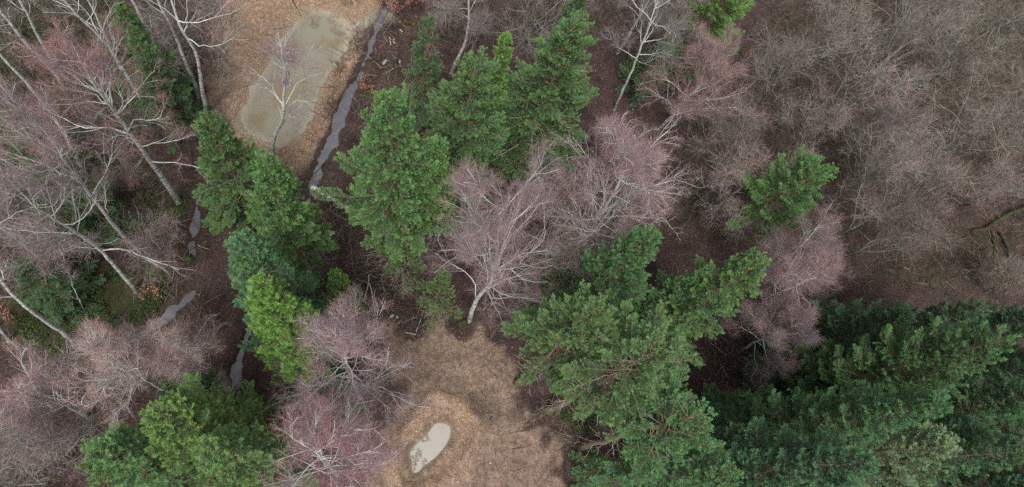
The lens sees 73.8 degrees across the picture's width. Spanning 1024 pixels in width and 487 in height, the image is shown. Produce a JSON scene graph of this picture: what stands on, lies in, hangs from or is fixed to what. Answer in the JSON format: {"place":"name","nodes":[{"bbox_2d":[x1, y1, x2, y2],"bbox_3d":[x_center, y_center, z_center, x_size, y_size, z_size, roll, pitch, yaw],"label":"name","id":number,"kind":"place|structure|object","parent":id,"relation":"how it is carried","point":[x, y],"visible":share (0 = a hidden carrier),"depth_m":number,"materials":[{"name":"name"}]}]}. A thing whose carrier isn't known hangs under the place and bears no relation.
{"place":"outdoors","nodes":[
{"label":"outdoors","id":0,"kind":"place"},
{"bbox_2d":[120,199,200,349],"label":"side stream water","id":1,"kind":"structure","parent":0,"point":[195,225],"depth_m":48.65,"materials":[{"name":"grey liquid"}]},
{"bbox_2d":[241,9,354,147],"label":"pond water","id":2,"kind":"structure","parent":0,"point":[259,120],"depth_m":56.10,"materials":[{"name":"liquid"}]},
{"bbox_2d":[230,0,392,394],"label":"stream water","id":3,"kind":"structure","parent":0,"point":[329,146],"depth_m":55.04,"materials":[{"name":"grey liquid"}]},
{"bbox_2d":[0,0,1023,486],"bbox_3d":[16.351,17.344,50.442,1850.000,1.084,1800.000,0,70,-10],"label":"ground","id":4,"kind":"structure","parent":0,"point":[116,296],"depth_m":55.33,"materials":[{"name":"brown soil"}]},
{"bbox_2d":[0,396,76,486],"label":"bare tree","id":5,"kind":"object","parent":4,"relation":"on","point":[16,438],"visible":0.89,"depth_m":34.69,"materials":[{"name":"grey wood"}]},
{"bbox_2d":[0,192,77,300],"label":"bare tree","id":6,"kind":"object","parent":4,"relation":"on","point":[32,250],"visible":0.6,"depth_m":40.89,"materials":[{"name":"grey wood"}]},
{"bbox_2d":[0,108,92,194],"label":"birch tree","id":7,"kind":"object","parent":4,"relation":"on","point":[22,149],"visible":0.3,"depth_m":46.61,"materials":[{"name":"grey plant"}]},
{"bbox_2d":[0,331,93,462],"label":"birch tree","id":8,"kind":"object","parent":4,"relation":"on","point":[32,398],"visible":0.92,"depth_m":37.20,"materials":[{"name":"grey plant"}]},
{"bbox_2d":[0,384,114,486],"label":"bare tree","id":9,"kind":"object","parent":4,"relation":"on","point":[66,442],"visible":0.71,"depth_m":38.80,"materials":[{"name":"grey wood"}]},
{"bbox_2d":[11,255,105,333],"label":"spruce tree","id":10,"kind":"object","parent":4,"relation":"on","point":[43,294],"visible":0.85,"depth_m":44.37,"materials":[{"name":"green plant"}]},
{"bbox_2d":[30,191,117,254],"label":"spruce tree","id":11,"kind":"object","parent":4,"relation":"on","point":[88,225],"visible":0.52,"depth_m":45.96,"materials":[{"name":"green plant"}]},
{"bbox_2d":[0,72,149,262],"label":"birch tree","id":12,"kind":"object","parent":4,"relation":"on","point":[56,144],"visible":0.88,"depth_m":33.98,"materials":[{"name":"grey plant"}]},
{"bbox_2d":[49,169,141,254],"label":"spruce tree","id":13,"kind":"object","parent":4,"relation":"on","point":[107,229],"visible":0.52,"depth_m":46.79,"materials":[{"name":"green plant"}]},
{"bbox_2d":[0,144,201,293],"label":"birch tree","id":14,"kind":"object","parent":4,"relation":"on","point":[131,284],"visible":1,"depth_m":35.81,"materials":[{"name":"grey plant"}]},
{"bbox_2d":[55,313,164,430],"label":"birch tree","id":15,"kind":"object","parent":4,"relation":"on","point":[102,348],"visible":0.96,"depth_m":34.91,"materials":[{"name":"grey plant"}]},
{"bbox_2d":[3,10,231,205],"bbox_3d":[-23.174,-7.026,40.992,7.713,22.105,10.192,-39,80,-21],"label":"birch tree","id":16,"kind":"object","parent":4,"relation":"on","point":[97,58],"visible":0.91,"depth_m":37.00,"materials":[{"name":"pink plant"}]},
{"bbox_2d":[91,13,150,100],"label":"spruce tree","id":17,"kind":"object","parent":4,"relation":"on","point":[114,45],"visible":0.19,"depth_m":49.16,"materials":[{"name":"green plant"}]},
{"bbox_2d":[96,200,189,308],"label":"bare tree","id":18,"kind":"object","parent":4,"relation":"on","point":[161,228],"visible":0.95,"depth_m":43.72,"materials":[{"name":"grey wood"}]},
{"bbox_2d":[75,420,217,486],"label":"spruce tree","id":19,"kind":"object","parent":4,"relation":"on","point":[114,460],"visible":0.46,"depth_m":30.26,"materials":[{"name":"green plant"}]},
{"bbox_2d":[111,0,187,100],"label":"spruce tree","id":20,"kind":"object","parent":4,"relation":"on","point":[121,17],"visible":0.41,"depth_m":47.53,"materials":[{"name":"green plant"}]},
{"bbox_2d":[118,0,211,90],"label":"bare tree","id":21,"kind":"object","parent":4,"relation":"on","point":[162,35],"visible":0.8,"depth_m":47.45,"materials":[{"name":"grey wood"}]},
{"bbox_2d":[132,41,202,154],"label":"spruce tree","id":22,"kind":"object","parent":4,"relation":"on","point":[164,73],"visible":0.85,"depth_m":49.73,"materials":[{"name":"green plant"}]},
{"bbox_2d":[133,311,231,395],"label":"birch tree","id":23,"kind":"object","parent":4,"relation":"on","point":[162,361],"visible":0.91,"depth_m":37.20,"materials":[{"name":"grey plant"}]},
{"bbox_2d":[131,0,253,115],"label":"birch tree","id":24,"kind":"object","parent":4,"relation":"on","point":[204,101],"visible":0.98,"depth_m":44.80,"materials":[{"name":"grey plant"}]},
{"bbox_2d":[156,369,242,407],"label":"spruce tree","id":25,"kind":"object","parent":4,"relation":"on","point":[206,378],"visible":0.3,"depth_m":42.15,"materials":[{"name":"green plant"}]},
{"bbox_2d":[139,372,298,486],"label":"spruce tree","id":26,"kind":"object","parent":4,"relation":"on","point":[180,428],"visible":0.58,"depth_m":30.31,"materials":[{"name":"green plant"}]},
{"bbox_2d":[179,0,260,86],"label":"bare tree","id":27,"kind":"object","parent":4,"relation":"on","point":[220,18],"visible":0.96,"depth_m":46.05,"materials":[{"name":"grey wood"}]},
{"bbox_2d":[190,109,318,237],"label":"spruce tree","id":28,"kind":"object","parent":4,"relation":"on","point":[212,127],"visible":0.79,"depth_m":42.73,"materials":[{"name":"green plant"}]},
{"bbox_2d":[191,403,319,486],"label":"spruce tree","id":29,"kind":"object","parent":4,"relation":"on","point":[214,453],"visible":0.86,"depth_m":31.78,"materials":[{"name":"green plant"}]},
{"bbox_2d":[222,227,332,360],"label":"spruce tree","id":30,"kind":"object","parent":4,"relation":"on","point":[255,257],"visible":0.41,"depth_m":34.77,"materials":[{"name":"green plant"}]},
{"bbox_2d":[240,21,329,155],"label":"birch tree","id":31,"kind":"object","parent":4,"relation":"on","point":[285,78],"visible":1,"depth_m":43.81,"materials":[{"name":"grey plant"}]},
{"bbox_2d":[240,149,339,290],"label":"spruce tree","id":32,"kind":"object","parent":4,"relation":"on","point":[289,220],"visible":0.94,"depth_m":37.53,"materials":[{"name":"green plant"}]},
{"bbox_2d":[244,272,351,403],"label":"spruce tree","id":33,"kind":"object","parent":4,"relation":"on","point":[274,306],"visible":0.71,"depth_m":33.05,"materials":[{"name":"green plant"}]},
{"bbox_2d":[254,375,412,486],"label":"birch tree","id":34,"kind":"object","parent":4,"relation":"on","point":[301,438],"visible":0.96,"depth_m":30.74,"materials":[{"name":"grey plant"}]},
{"bbox_2d":[319,267,370,328],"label":"spruce tree","id":35,"kind":"object","parent":4,"relation":"on","point":[337,282],"visible":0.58,"depth_m":42.31,"materials":[{"name":"green plant"}]},
{"bbox_2d":[252,283,442,458],"bbox_3d":[-9.248,8.361,38.347,9.781,20.860,8.797,34,68,4],"label":"birch tree","id":36,"kind":"object","parent":4,"relation":"on","point":[328,329],"visible":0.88,"depth_m":33.99,"materials":[{"name":"pink plant"}]},
{"bbox_2d":[312,81,444,286],"bbox_3d":[-6.753,-2.186,40.339,6.688,25.270,7.350,42,68,7],"label":"spruce tree","id":37,"kind":"object","parent":4,"relation":"on","point":[383,132],"visible":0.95,"depth_m":35.12,"materials":[{"name":"green plant"}]},
{"bbox_2d":[200,0,562,486],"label":"clearing litter","id":38,"kind":"object","parent":4,"relation":"on","point":[516,457],"visible":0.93,"depth_m":49.77,"materials":[{"name":"brown plant"}]},
{"bbox_2d":[383,225,426,299],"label":"spruce tree","id":39,"kind":"object","parent":4,"relation":"on","point":[402,290],"visible":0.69,"depth_m":43.27,"materials":[{"name":"green plant"}]},
{"bbox_2d":[404,13,444,134],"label":"spruce tree","id":40,"kind":"object","parent":4,"relation":"on","point":[418,91],"visible":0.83,"depth_m":49.61,"materials":[{"name":"green plant"}]},
{"bbox_2d":[394,133,457,271],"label":"spruce tree","id":41,"kind":"object","parent":4,"relation":"on","point":[436,153],"visible":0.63,"depth_m":38.94,"materials":[{"name":"green plant"}]},
{"bbox_2d":[410,423,450,472],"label":"puddle water","id":42,"kind":"structure","parent":4,"relation":"on","point":[439,434],"depth_m":47.88,"materials":[{"name":"grey liquid"}]},
{"bbox_2d":[416,267,462,332],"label":"spruce tree","id":43,"kind":"object","parent":4,"relation":"on","point":[443,278],"visible":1,"depth_m":44.67,"materials":[{"name":"green plant"}]},
{"bbox_2d":[411,45,510,234],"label":"spruce tree","id":44,"kind":"object","parent":4,"relation":"on","point":[481,137],"visible":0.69,"depth_m":42.54,"materials":[{"name":"green plant"}]},
{"bbox_2d":[427,0,495,75],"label":"birch tree","id":45,"kind":"object","parent":4,"relation":"on","point":[468,30],"visible":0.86,"depth_m":50.09,"materials":[{"name":"grey plant"}]},
{"bbox_2d":[465,31,513,164],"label":"spruce tree","id":46,"kind":"object","parent":4,"relation":"on","point":[504,55],"visible":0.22,"depth_m":43.24,"materials":[{"name":"green plant"}]},
{"bbox_2d":[410,135,580,339],"bbox_3d":[-0.213,0.274,40.408,11.883,25.684,11.483,0,70,-10],"label":"birch tree","id":47,"kind":"object","parent":4,"relation":"on","point":[473,239],"visible":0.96,"depth_m":34.81,"materials":[{"name":"pink plant"}]},
{"bbox_2d":[0,0,1022,432],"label":"bramble cover","id":48,"kind":"object","parent":4,"relation":"on","point":[156,304],"visible":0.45,"depth_m":49.85,"materials":[{"name":"green plant"}]},
{"bbox_2d":[483,110,539,188],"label":"spruce tree","id":49,"kind":"object","parent":4,"relation":"on","point":[525,144],"visible":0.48,"depth_m":52.30,"materials":[{"name":"green plant"}]},
{"bbox_2d":[0,0,1023,486],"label":"brushwood","id":50,"kind":"object","parent":4,"relation":"on","point":[102,104],"visible":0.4,"depth_m":55.70,"materials":[{"name":"brown plant"}]},
{"bbox_2d":[462,0,596,66],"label":"bare tree","id":51,"kind":"object","parent":4,"relation":"on","point":[528,34],"visible":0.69,"depth_m":51.78,"materials":[{"name":"grey wood"}]},
{"bbox_2d":[510,249,559,312],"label":"spruce tree","id":52,"kind":"object","parent":4,"relation":"on","point":[552,275],"visible":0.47,"depth_m":48.08,"materials":[{"name":"green plant"}]},
{"bbox_2d":[473,8,598,180],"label":"spruce tree","id":53,"kind":"object","parent":4,"relation":"on","point":[538,102],"visible":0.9,"depth_m":44.97,"materials":[{"name":"green plant"}]},
{"bbox_2d":[523,151,591,272],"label":"bare tree","id":54,"kind":"object","parent":4,"relation":"on","point":[565,186],"visible":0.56,"depth_m":47.91,"materials":[{"name":"grey wood"}]},
{"bbox_2d":[500,279,634,395],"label":"spruce tree","id":55,"kind":"object","parent":4,"relation":"on","point":[584,311],"visible":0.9,"depth_m":34.36,"materials":[{"name":"green plant"}]},
{"bbox_2d":[134,1,1023,486],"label":"stick litter","id":56,"kind":"object","parent":4,"relation":"on","point":[370,273],"visible":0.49,"depth_m":52.11,"materials":[{"name":"brown wood"}]},
{"bbox_2d":[544,214,615,314],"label":"bare tree","id":57,"kind":"object","parent":4,"relation":"on","point":[574,257],"visible":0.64,"depth_m":44.62,"materials":[{"name":"grey wood"}]},
{"bbox_2d":[568,445,612,486],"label":"spruce tree","id":58,"kind":"object","parent":4,"relation":"on","point":[595,460],"visible":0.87,"depth_m":46.84,"materials":[{"name":"green plant"}]},
{"bbox_2d":[534,145,651,287],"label":"birch tree","id":59,"kind":"object","parent":4,"relation":"on","point":[573,218],"visible":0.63,"depth_m":44.00,"materials":[{"name":"pink plant"}]},
{"bbox_2d":[539,223,663,344],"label":"spruce tree","id":60,"kind":"object","parent":4,"relation":"on","point":[626,250],"visible":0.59,"depth_m":40.43,"materials":[{"name":"green plant"}]},
{"bbox_2d":[528,298,701,442],"bbox_3d":[4.421,8.428,39.514,6.336,23.087,6.337,-12,72,-14],"label":"spruce tree","id":61,"kind":"object","parent":4,"relation":"on","point":[650,336],"visible":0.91,"depth_m":32.32,"materials":[{"name":"green plant"}]},
{"bbox_2d":[539,105,713,259],"bbox_3d":[7.910,-3.240,46.975,13.624,18.719,10.974,0,70,-10],"label":"birch tree","id":62,"kind":"object","parent":4,"relation":"on","point":[635,150],"visible":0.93,"depth_m":42.71,"materials":[{"name":"pink plant"}]},
{"bbox_2d":[615,42,670,109],"bbox_3d":[11.581,-14.734,58.683,4.316,8.330,5.554,0,70,-10],"label":"shrub","id":63,"kind":"object","parent":4,"relation":"on","point":[639,67],"visible":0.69,"depth_m":58.73,"materials":[{"name":"green plant"}]},
{"bbox_2d":[596,0,690,110],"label":"birch tree","id":64,"kind":"object","parent":4,"relation":"on","point":[652,16],"visible":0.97,"depth_m":51.11,"materials":[{"name":"grey plant"}]},
{"bbox_2d":[569,365,725,486],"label":"spruce tree","id":65,"kind":"object","parent":4,"relation":"on","point":[680,403],"visible":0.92,"depth_m":33.67,"materials":[{"name":"green plant"}]},
{"bbox_2d":[609,270,705,359],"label":"spruce tree","id":66,"kind":"object","parent":4,"relation":"on","point":[675,286],"visible":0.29,"depth_m":44.26,"materials":[{"name":"green plant"}]},
{"bbox_2d":[615,0,713,56],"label":"bare tree","id":67,"kind":"object","parent":4,"relation":"on","point":[680,11],"visible":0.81,"depth_m":53.07,"materials":[{"name":"grey wood"}]},
{"bbox_2d":[588,437,743,486],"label":"spruce tree","id":68,"kind":"object","parent":4,"relation":"on","point":[695,475],"visible":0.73,"depth_m":36.17,"materials":[{"name":"green plant"}]},
{"bbox_2d":[623,246,771,372],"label":"spruce tree","id":69,"kind":"object","parent":4,"relation":"on","point":[723,288],"visible":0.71,"depth_m":40.55,"materials":[{"name":"green plant"}]},
{"bbox_2d":[634,20,765,130],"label":"birch tree","id":70,"kind":"object","parent":4,"relation":"on","point":[709,50],"visible":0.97,"depth_m":51.64,"materials":[{"name":"pink plant"}]},
{"bbox_2d":[661,0,754,89],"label":"spruce tree","id":71,"kind":"object","parent":4,"relation":"on","point":[736,6],"visible":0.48,"depth_m":55.90,"materials":[{"name":"green plant"}]},
{"bbox_2d":[688,133,773,230],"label":"bare tree","id":72,"kind":"object","parent":4,"relation":"on","point":[739,172],"visible":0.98,"depth_m":49.00,"materials":[{"name":"grey wood"}]},
{"bbox_2d":[679,77,805,173],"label":"bare tree","id":73,"kind":"object","parent":4,"relation":"on","point":[743,130],"visible":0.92,"depth_m":50.77,"materials":[{"name":"grey wood"}]},
{"bbox_2d":[633,406,880,486],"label":"spruce tree","id":74,"kind":"object","parent":4,"relation":"on","point":[754,460],"visible":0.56,"depth_m":32.52,"materials":[{"name":"green plant"}]},
{"bbox_2d":[715,287,825,393],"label":"birch tree","id":75,"kind":"object","parent":4,"relation":"on","point":[799,333],"visible":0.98,"depth_m":42.88,"materials":[{"name":"pink plant"}]},
{"bbox_2d":[713,144,838,250],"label":"spruce tree","id":76,"kind":"object","parent":4,"relation":"on","point":[802,165],"visible":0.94,"depth_m":48.31,"materials":[{"name":"green plant"}]},
{"bbox_2d":[738,238,854,333],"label":"birch tree","id":77,"kind":"object","parent":4,"relation":"on","point":[797,273],"visible":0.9,"depth_m":41.62,"materials":[{"name":"pink plant"}]},
{"bbox_2d":[751,198,849,305],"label":"birch tree","id":78,"kind":"object","parent":4,"relation":"on","point":[830,239],"visible":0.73,"depth_m":45.29,"materials":[{"name":"pink plant"}]},
{"bbox_2d":[746,18,864,131],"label":"bare tree","id":79,"kind":"object","parent":4,"relation":"on","point":[794,47],"visible":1,"depth_m":50.54,"materials":[{"name":"grey wood"}]},
{"bbox_2d":[676,379,954,472],"bbox_3d":[15.645,10.885,39.151,8.006,25.771,7.316,30,67,2],"label":"spruce tree","id":80,"kind":"object","parent":4,"relation":"on","point":[817,411],"visible":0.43,"depth_m":34.10,"materials":[{"name":"green plant"}]},
{"bbox_2d":[771,73,859,169],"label":"bare tree","id":81,"kind":"object","parent":4,"relation":"on","point":[837,121],"visible":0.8,"depth_m":52.85,"materials":[{"name":"grey wood"}]},
{"bbox_2d":[745,0,902,91],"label":"bare tree","id":82,"kind":"object","parent":4,"relation":"on","point":[830,23],"visible":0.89,"depth_m":51.57,"materials":[{"name":"grey wood"}]},
{"bbox_2d":[734,290,916,390],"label":"spruce tree","id":83,"kind":"object","parent":4,"relation":"on","point":[872,326],"visible":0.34,"depth_m":44.09,"materials":[{"name":"green plant"}]},
{"bbox_2d":[792,394,962,486],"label":"spruce tree","id":84,"kind":"object","parent":4,"relation":"on","point":[894,474],"visible":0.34,"depth_m":33.32,"materials":[{"name":"green plant"}]},
{"bbox_2d":[810,8,944,136],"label":"bare tree","id":85,"kind":"object","parent":4,"relation":"on","point":[897,86],"visible":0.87,"depth_m":51.33,"materials":[{"name":"plant"}]},
{"bbox_2d":[742,314,1021,426],"bbox_3d":[21.782,8.233,42.347,7.356,23.774,8.717,0,70,-10],"label":"spruce tree","id":86,"kind":"object","parent":4,"relation":"on","point":[934,357],"visible":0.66,"depth_m":38.16,"materials":[{"name":"green plant"}]},
{"bbox_2d":[830,101,946,178],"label":"bare tree","id":87,"kind":"object","parent":4,"relation":"on","point":[890,133],"visible":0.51,"depth_m":57.05,"materials":[{"name":"grey wood"}]},
{"bbox_2d":[836,75,945,158],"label":"bare tree","id":88,"kind":"object","parent":4,"relation":"on","point":[894,116],"visible":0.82,"depth_m":51.29,"materials":[{"name":"grey wood"}]},
{"bbox_2d":[797,0,984,69],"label":"bare tree","id":89,"kind":"object","parent":4,"relation":"on","point":[954,2],"visible":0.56,"depth_m":58.59,"materials":[{"name":"grey wood"}]},
{"bbox_2d":[811,295,992,367],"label":"spruce tree","id":90,"kind":"object","parent":4,"relation":"on","point":[927,316],"visible":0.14,"depth_m":43.23,"materials":[{"name":"green plant"}]},
{"bbox_2d":[818,105,988,224],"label":"bare tree","id":91,"kind":"object","parent":4,"relation":"on","point":[907,164],"visible":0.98,"depth_m":47.39,"materials":[{"name":"grey wood"}]},
{"bbox_2d":[841,185,976,260],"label":"bare tree","id":92,"kind":"object","parent":4,"relation":"on","point":[924,225],"visible":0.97,"depth_m":51.01,"materials":[{"name":"grey wood"}]},
{"bbox_2d":[823,402,994,484],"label":"spruce tree","id":93,"kind":"object","parent":4,"relation":"on","point":[974,428],"visible":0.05,"depth_m":35.59,"materials":[{"name":"green plant"}]},
{"bbox_2d":[832,112,991,237],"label":"bare tree","id":94,"kind":"object","parent":4,"relation":"on","point":[925,188],"visible":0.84,"depth_m":48.92,"materials":[{"name":"grey wood"}]},
{"bbox_2d":[853,0,986,96],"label":"bare tree","id":95,"kind":"object","parent":4,"relation":"on","point":[914,28],"visible":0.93,"depth_m":49.69,"materials":[{"name":"brown plant"}]},
{"bbox_2d":[833,358,1023,479],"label":"spruce tree","id":96,"kind":"object","parent":4,"relation":"on","point":[988,406],"visible":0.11,"depth_m":36.67,"materials":[{"name":"green plant"}]},
{"bbox_2d":[850,421,1023,486],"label":"spruce tree","id":97,"kind":"object","parent":4,"relation":"on","point":[977,448],"visible":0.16,"depth_m":34.28,"materials":[{"name":"green plant"}]},
{"bbox_2d":[873,300,1023,366],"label":"spruce tree","id":98,"kind":"object","parent":4,"relation":"on","point":[1008,316],"visible":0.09,"depth_m":43.46,"materials":[{"name":"green plant"}]},
{"bbox_2d":[878,334,1023,437],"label":"spruce tree","id":99,"kind":"object","parent":4,"relation":"on","point":[1013,364],"visible":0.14,"depth_m":42.26,"materials":[{"name":"green plant"}]},
{"bbox_2d":[886,456,1023,486],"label":"spruce tree","id":100,"kind":"object","parent":4,"relation":"on","point":[1001,479],"visible":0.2,"depth_m":37.31,"materials":[{"name":"green plant"}]},
{"bbox_2d":[906,0,1023,124],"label":"bare tree","id":101,"kind":"object","parent":4,"relation":"on","point":[958,45],"visible":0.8,"depth_m":54.35,"materials":[{"name":"grey wood"}]},
{"bbox_2d":[917,45,1023,157],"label":"bare tree","id":102,"kind":"object","parent":4,"relation":"on","point":[987,118],"visible":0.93,"depth_m":53.73,"materials":[{"name":"grey wood"}]},
{"bbox_2d":[945,0,1023,77],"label":"bare tree","id":103,"kind":"object","parent":4,"relation":"on","point":[1000,22],"visible":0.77,"depth_m":56.42,"materials":[{"name":"brown plant"}]},
{"bbox_2d":[951,72,1023,167],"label":"bare tree","id":104,"kind":"object","parent":4,"relation":"on","point":[1014,135],"visible":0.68,"depth_m":58.22,"materials":[{"name":"grey wood"}]},
{"bbox_2d":[960,248,1023,299],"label":"bare tree","id":105,"kind":"object","parent":4,"relation":"on","point":[1007,268],"visible":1,"depth_m":55.71,"materials":[{"name":"grey wood"}]},
{"bbox_2d":[963,143,1023,219],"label":"bare tree","id":106,"kind":"object","parent":4,"relation":"on","point":[994,181],"visible":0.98,"depth_m":54.03,"materials":[{"name":"grey wood"}]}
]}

